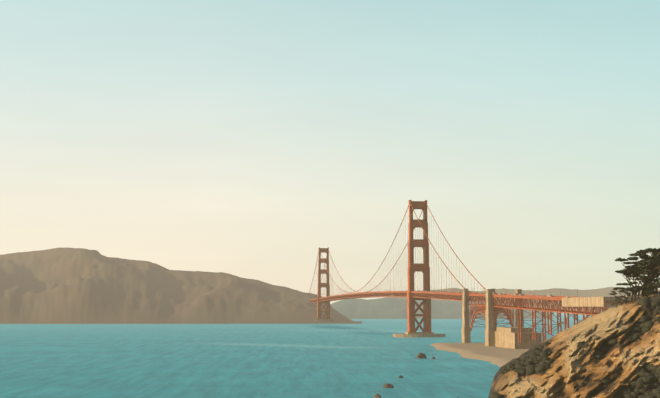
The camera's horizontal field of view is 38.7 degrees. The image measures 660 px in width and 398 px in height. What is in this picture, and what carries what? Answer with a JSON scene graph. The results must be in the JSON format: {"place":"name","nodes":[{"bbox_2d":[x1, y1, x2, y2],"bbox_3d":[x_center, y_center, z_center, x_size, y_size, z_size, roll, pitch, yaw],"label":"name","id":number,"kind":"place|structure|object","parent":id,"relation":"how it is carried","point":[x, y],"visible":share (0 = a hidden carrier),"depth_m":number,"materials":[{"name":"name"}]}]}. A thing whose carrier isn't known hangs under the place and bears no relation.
{"place":"outdoors","nodes":[
{"label":"outdoors","id":0,"kind":"place"},
{"bbox_2d":[0,247,361,323],"bbox_3d":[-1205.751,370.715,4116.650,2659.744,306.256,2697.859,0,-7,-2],"label":"hill","id":1,"kind":"structure","parent":0,"point":[59,285],"depth_m":3037.23,"materials":[{"name":"brown soil"}]},
{"bbox_2d":[0,312,593,397],"bbox_3d":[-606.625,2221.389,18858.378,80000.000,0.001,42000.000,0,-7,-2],"label":"sea water","id":2,"kind":"structure","parent":0,"point":[177,361],"depth_m":859.61,"materials":[{"name":"teal liquid"}]},
{"bbox_2d":[319,326,376,332],"bbox_3d":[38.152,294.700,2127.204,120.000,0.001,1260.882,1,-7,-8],"label":"dark tide line","id":3,"kind":"object","parent":2,"relation":"on","point":[340,328],"depth_m":1996.19,"materials":[{"name":"liquid"}]},
{"bbox_2d":[315,319,445,336],"bbox_3d":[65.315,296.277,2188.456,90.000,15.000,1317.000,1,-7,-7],"label":"tower piers","id":4,"kind":"structure","parent":2,"relation":"in","point":[419,334],"depth_m":1548.44,"materials":[{"name":"concrete"}]},
{"bbox_2d":[383,383,393,387],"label":"sea stack rock","id":5,"kind":"object","parent":2,"relation":"in","point":[387,385],"visible":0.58,"depth_m":577.84,"materials":[{"name":"stone"}]},
{"bbox_2d":[416,353,426,358],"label":"sea stack rock","id":6,"kind":"object","parent":2,"relation":"in","point":[421,355],"visible":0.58,"depth_m":910.08,"materials":[{"name":"stone"}]},
{"bbox_2d":[0,0,659,303],"label":"sky","id":7,"kind":"structure","parent":0,"point":[247,139],"materials":[{"name":"blue"}]},
{"bbox_2d":[317,200,430,331],"bbox_3d":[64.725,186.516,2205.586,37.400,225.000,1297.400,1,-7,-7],"label":"bridge towers","id":8,"kind":"structure","parent":0,"point":[412,267],"depth_m":1573.18,"materials":[{"name":"red metal"}]},
{"bbox_2d":[308,203,497,296],"bbox_3d":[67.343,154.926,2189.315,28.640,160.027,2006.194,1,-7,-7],"label":"suspension cables","id":9,"kind":"object","parent":8,"relation":"attached to","point":[429,242],"visible":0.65,"depth_m":1627.91,"materials":[{"name":"red metal"}]},
{"bbox_2d":[310,291,623,314],"bbox_3d":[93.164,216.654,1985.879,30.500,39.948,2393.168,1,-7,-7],"label":"bridge truss","id":10,"kind":"object","parent":8,"relation":"attached to","point":[519,300],"visible":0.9,"depth_m":1122.20,"materials":[{"name":"red metal"}]},
{"bbox_2d":[330,297,553,318],"bbox_3d":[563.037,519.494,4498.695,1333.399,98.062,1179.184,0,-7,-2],"label":"shore hill","id":11,"kind":"structure","parent":0,"point":[385,308],"depth_m":4174.34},
{"bbox_2d":[315,287,577,298],"bbox_3d":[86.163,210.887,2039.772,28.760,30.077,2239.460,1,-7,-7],"label":"bridge lamp posts","id":12,"kind":"object","parent":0,"point":[483,288],"visible":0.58,"depth_m":1184.20,"materials":[{"name":"red metal"}]},
{"bbox_2d":[348,290,569,297],"bbox_3d":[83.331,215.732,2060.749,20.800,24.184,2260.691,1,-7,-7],"label":"bridge cars","id":13,"kind":"object","parent":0,"point":[549,295],"visible":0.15,"depth_m":1134.23,"materials":[{"name":"metal"}]},
{"bbox_2d":[430,343,528,366],"bbox_3d":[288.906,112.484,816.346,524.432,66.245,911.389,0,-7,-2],"label":"beach","id":14,"kind":"structure","parent":0,"point":[499,356],"depth_m":978.74,"materials":[{"name":"beige sand"}]},
{"bbox_2d":[470,305,593,343],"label":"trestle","id":15,"kind":"object","parent":14,"relation":"on","point":[506,312],"visible":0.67,"depth_m":1024.67,"materials":[{"name":"orange paint"}]},
{"bbox_2d":[462,289,636,348],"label":"concrete pylons","id":16,"kind":"object","parent":14,"relation":"on","point":[505,337],"visible":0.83,"depth_m":1087.93,"materials":[{"name":"concrete"}]},
{"bbox_2d":[390,287,659,311],"bbox_3d":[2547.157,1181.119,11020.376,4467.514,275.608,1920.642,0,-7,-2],"label":"distant east hills","id":17,"kind":"structure","parent":0,"point":[603,292],"depth_m":10428.41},
{"bbox_2d":[488,291,659,397],"bbox_3d":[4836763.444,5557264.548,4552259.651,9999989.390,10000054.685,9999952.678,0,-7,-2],"label":"rocky cliff","id":18,"kind":"structure","parent":0,"point":[575,363],"depth_m":125.86,"materials":[{"name":"brown stone"}]},
{"bbox_2d":[611,296,623,307],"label":"cypress tree","id":19,"kind":"object","parent":18,"relation":"on","point":[618,302],"visible":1,"depth_m":157.86,"materials":[{"name":"green plant"}]},
{"bbox_2d":[609,291,629,305],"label":"cypress tree","id":20,"kind":"object","parent":18,"relation":"on","point":[614,293],"visible":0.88,"depth_m":158.50,"materials":[{"name":"green plant"}]},
{"bbox_2d":[613,283,639,303],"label":"cypress tree","id":21,"kind":"object","parent":18,"relation":"on","point":[615,288],"visible":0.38,"depth_m":158.79,"materials":[{"name":"green plant"}]},
{"bbox_2d":[617,265,651,302],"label":"cypress tree","id":22,"kind":"object","parent":18,"relation":"on","point":[630,288],"visible":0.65,"depth_m":157.85,"materials":[{"name":"green plant"}]},
{"bbox_2d":[615,265,656,300],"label":"cypress tree","id":23,"kind":"object","parent":18,"relation":"on","point":[640,267],"visible":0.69,"depth_m":157.46,"materials":[{"name":"green plant"}]},
{"bbox_2d":[615,253,659,296],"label":"cypress tree","id":24,"kind":"object","parent":18,"relation":"on","point":[643,256],"visible":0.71,"depth_m":158.44,"materials":[{"name":"green plant"}]},
{"bbox_2d":[623,267,659,299],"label":"cypress tree","id":25,"kind":"object","parent":18,"relation":"on","point":[655,276],"visible":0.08,"depth_m":158.29,"materials":[{"name":"green plant"}]},
{"bbox_2d":[627,252,659,295],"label":"cypress tree","id":26,"kind":"object","parent":18,"relation":"on","point":[640,263],"visible":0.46,"depth_m":158.00,"materials":[{"name":"green plant"}]},
{"bbox_2d":[632,263,659,293],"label":"cypress tree","id":27,"kind":"object","parent":18,"relation":"on","point":[649,287],"visible":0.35,"depth_m":157.72,"materials":[{"name":"green plant"}]},
{"bbox_2d":[636,249,659,293],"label":"cypress tree","id":28,"kind":"object","parent":18,"relation":"on","point":[645,251],"visible":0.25,"depth_m":160.45,"materials":[{"name":"green plant"}]},
{"bbox_2d":[642,253,659,283],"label":"cypress tree","id":29,"kind":"object","parent":18,"relation":"on","point":[650,279],"visible":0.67,"depth_m":156.87,"materials":[{"name":"green plant"}]},
{"bbox_2d":[645,248,659,258],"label":"cypress tree","id":30,"kind":"object","parent":18,"relation":"on","point":[654,250],"visible":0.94,"depth_m":158.43,"materials":[{"name":"green plant"}]},
{"bbox_2d":[648,256,659,292],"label":"cypress tree","id":31,"kind":"object","parent":18,"relation":"on","point":[656,289],"visible":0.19,"depth_m":157.23,"materials":[{"name":"green plant"}]},
{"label":"cliff ledge","id":32,"kind":"object","parent":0,"visible":0},
{"bbox_2d":[490,294,659,397],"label":"shrubs","id":33,"kind":"object","parent":32,"relation":"on","point":[641,384],"visible":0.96,"depth_m":129.94,"materials":[{"name":"green plant"}]}
]}

